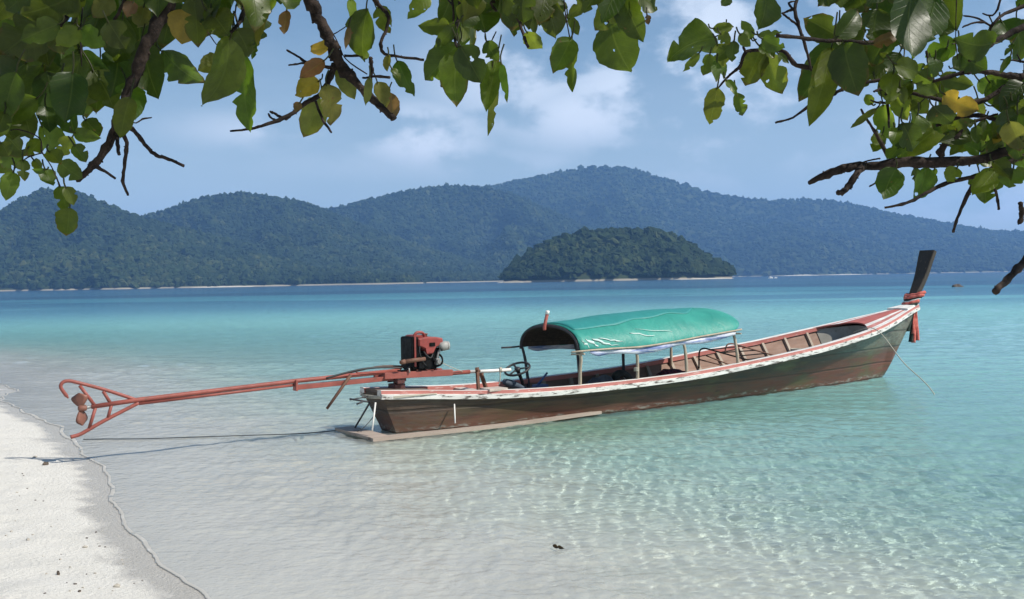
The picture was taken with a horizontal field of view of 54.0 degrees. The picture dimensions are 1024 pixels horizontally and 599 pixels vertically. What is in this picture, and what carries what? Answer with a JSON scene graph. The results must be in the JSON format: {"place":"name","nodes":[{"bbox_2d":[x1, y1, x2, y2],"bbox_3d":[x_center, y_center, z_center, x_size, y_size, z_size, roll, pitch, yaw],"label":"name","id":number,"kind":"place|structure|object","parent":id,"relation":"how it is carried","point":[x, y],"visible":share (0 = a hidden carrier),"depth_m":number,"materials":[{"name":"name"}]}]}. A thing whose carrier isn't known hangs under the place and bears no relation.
{"place":"outdoors","nodes":[
{"label":"outdoors","id":0,"kind":"place"},
{"bbox_2d":[0,385,205,598],"bbox_3d":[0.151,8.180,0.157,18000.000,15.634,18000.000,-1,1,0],"label":"beach","id":1,"kind":"structure","parent":0,"point":[76,503],"depth_m":8.15,"materials":[{"name":"white sand"}]},
{"bbox_2d":[0,192,422,290],"bbox_3d":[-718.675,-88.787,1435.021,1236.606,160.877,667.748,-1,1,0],"label":"hill","id":2,"kind":"structure","parent":0,"point":[27,288],"depth_m":1140.84,"materials":[{"name":"green plant"}]},
{"bbox_2d":[0,186,426,289],"bbox_3d":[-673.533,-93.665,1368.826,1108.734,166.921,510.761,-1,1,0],"label":"forest","id":3,"kind":"object","parent":2,"relation":"on","point":[34,258],"visible":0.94,"depth_m":1308.86,"materials":[{"name":"green plant"}]},
{"bbox_2d":[193,286,254,287],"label":"beach","id":4,"kind":"structure","parent":0,"point":[224,286],"depth_m":1128.69,"materials":[{"name":"beige sand"}]},
{"bbox_2d":[153,195,503,282],"bbox_3d":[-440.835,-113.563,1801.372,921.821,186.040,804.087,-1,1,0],"label":"hill","id":5,"kind":"structure","parent":0,"point":[216,220],"depth_m":1861.80,"materials":[{"name":"green plant"}]},
{"bbox_2d":[143,190,502,282],"bbox_3d":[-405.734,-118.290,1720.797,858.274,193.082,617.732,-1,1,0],"label":"forest","id":6,"kind":"object","parent":5,"relation":"on","point":[376,251],"visible":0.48,"depth_m":1827.80,"materials":[{"name":"plant"}]},
{"bbox_2d":[342,187,567,254],"bbox_3d":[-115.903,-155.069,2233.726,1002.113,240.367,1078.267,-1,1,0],"label":"hill","id":7,"kind":"structure","parent":0,"point":[482,196],"depth_m":2427.37,"materials":[{"name":"green plant"}]},
{"bbox_2d":[325,183,595,270],"bbox_3d":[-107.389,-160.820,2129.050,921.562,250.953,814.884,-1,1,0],"label":"forest","id":8,"kind":"object","parent":7,"relation":"on","point":[382,216],"visible":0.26,"depth_m":2374.97,"materials":[{"name":"green plant"}]},
{"bbox_2d":[0,272,1023,598],"bbox_3d":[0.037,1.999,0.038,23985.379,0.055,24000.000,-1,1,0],"label":"sea","id":9,"kind":"structure","parent":0,"point":[900,480],"depth_m":11.56,"materials":[{"name":"liquid"}]},
{"bbox_2d":[0,384,210,598],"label":"foam","id":10,"kind":"object","parent":9,"relation":"on","point":[145,542],"visible":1,"depth_m":8.77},
{"bbox_2d":[59,250,936,441],"bbox_3d":[1.694,0.582,15.741,16.274,2.728,1.830,-2,1,-34],"label":"longtail boat","id":11,"kind":"object","parent":9,"relation":"on","point":[825,356],"visible":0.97,"depth_m":15.11,"materials":[{"name":"brown wood"}]},
{"bbox_2d":[83,411,377,439],"bbox_3d":[-3.704,1.658,13.361,3.872,0.302,0.438,-1,1,0],"label":"stern line","id":12,"kind":"object","parent":11,"relation":"attached to","point":[222,436],"visible":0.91,"depth_m":13.25,"materials":[{"name":"fabric"}]},
{"bbox_2d":[502,379,526,388],"bbox_3d":[0.102,1.263,14.731,0.505,0.227,0.125,-1,1,-15],"label":"tarp roll","id":13,"kind":"object","parent":11,"relation":"on","point":[509,383],"visible":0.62,"depth_m":14.66,"materials":[{"name":"fabric"}]},
{"bbox_2d":[531,372,548,387],"bbox_3d":[0.427,1.233,14.834,0.256,0.310,0.160,-2,1,-34],"label":"bailing scoop","id":14,"kind":"object","parent":11,"relation":"in","point":[538,385],"visible":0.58,"depth_m":14.79,"materials":[{"name":"blue plastic"}]},
{"bbox_2d":[587,374,613,383],"bbox_3d":[1.403,1.356,15.753,0.529,0.374,0.439,-2,1,-34],"label":"sack","id":15,"kind":"object","parent":11,"relation":"on","point":[604,378],"visible":0.38,"depth_m":15.62,"materials":[{"name":"fabric"}]},
{"bbox_2d":[656,369,684,375],"bbox_3d":[2.589,1.284,16.165,0.772,0.375,0.532,-2,1,-34],"label":"cloth bundle","id":16,"kind":"object","parent":11,"relation":"on","point":[667,371],"visible":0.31,"depth_m":16.00,"materials":[{"name":"fabric"}]},
{"bbox_2d":[698,343,772,368],"bbox_3d":[3.894,0.985,17.115,2.397,0.476,0.445,-2,1,-34],"label":"boarding ladder","id":17,"kind":"object","parent":11,"relation":"on","point":[714,350],"visible":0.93,"depth_m":16.78,"materials":[{"name":"brown wood"}]},
{"bbox_2d":[853,327,934,393],"bbox_3d":[6.749,1.484,17.177,0.130,1.931,2.793,-1,1,-16],"label":"mooring rope","id":18,"kind":"object","parent":11,"relation":"attached to","point":[898,356],"visible":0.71,"depth_m":17.42,"materials":[{"name":"beige fabric"}]},
{"bbox_2d":[902,291,925,342],"bbox_3d":[7.897,0.337,19.913,0.574,1.020,0.452,-2,1,-34],"label":"prow sash","id":19,"kind":"object","parent":11,"relation":"attached to","point":[912,299],"visible":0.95,"depth_m":19.79,"materials":[{"name":"red fabric"}]},
{"bbox_2d":[553,544,563,548],"bbox_3d":[0.342,1.837,7.458,0.012,0.030,0.142,-2,1,-35],"label":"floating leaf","id":20,"kind":"object","parent":9,"relation":"on","point":[556,546],"visible":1,"depth_m":7.46,"materials":[{"name":"brown plant"}]},
{"bbox_2d":[0,0,1023,230],"label":"sky","id":21,"kind":"structure","parent":0,"point":[651,118],"materials":[{"name":"blue"}]},
{"bbox_2d":[504,265,731,282],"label":"island","id":22,"kind":"structure","parent":0,"point":[588,276],"depth_m":812.13,"materials":[{"name":"soil"}]},
{"bbox_2d":[498,226,736,279],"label":"forest","id":23,"kind":"object","parent":22,"relation":"on","point":[654,250],"visible":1,"depth_m":842.99,"materials":[{"name":"green plant"}]},
{"bbox_2d":[611,370,632,380],"bbox_3d":[1.763,1.330,15.986,0.440,0.418,0.221,-2,1,-34],"label":"tyre","id":24,"kind":"object","parent":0,"point":[617,375],"visible":0.4,"depth_m":15.96,"materials":[{"name":"black rubber"}]},
{"bbox_2d":[675,278,733,279],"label":"beach","id":25,"kind":"structure","parent":0,"point":[707,278],"depth_m":808.28,"materials":[{"name":"beige sand"}]},
{"bbox_2d":[503,168,1023,276],"bbox_3d":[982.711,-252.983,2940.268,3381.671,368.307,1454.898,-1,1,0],"label":"hill","id":26,"kind":"structure","parent":0,"point":[588,210],"depth_m":3093.98,"materials":[{"name":"plant"}]},
{"bbox_2d":[486,165,1023,275],"bbox_3d":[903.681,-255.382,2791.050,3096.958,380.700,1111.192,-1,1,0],"label":"forest","id":27,"kind":"object","parent":26,"relation":"on","point":[996,255],"visible":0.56,"depth_m":2930.01,"materials":[{"name":"green plant"}]},
{"bbox_2d":[785,274,812,275],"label":"beach","id":28,"kind":"structure","parent":0,"point":[799,275],"depth_m":2223.26,"materials":[{"name":"beige sand"}]},
{"bbox_3d":[0.564,-1.408,0.483,4.582,1.223,4.048,-1,1,0],"label":"overhanging branch","id":29,"kind":"object","parent":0,"visible":0},
{"bbox_2d":[0,0,300,235],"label":"overhanging branch","id":30,"kind":"object","parent":29,"relation":"hanging from","point":[53,74],"visible":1,"depth_m":1.86,"materials":[{"name":"green plant"}]},
{"bbox_2d":[230,0,657,136],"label":"overhanging branch","id":31,"kind":"object","parent":29,"relation":"hanging from","point":[451,66],"visible":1,"depth_m":2.07,"materials":[{"name":"green plant"}]},
{"bbox_2d":[667,0,1023,294],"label":"overhanging branch","id":32,"kind":"object","parent":29,"relation":"attached to","point":[843,54],"visible":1,"depth_m":1.96,"materials":[{"name":"green plant"}]}
]}

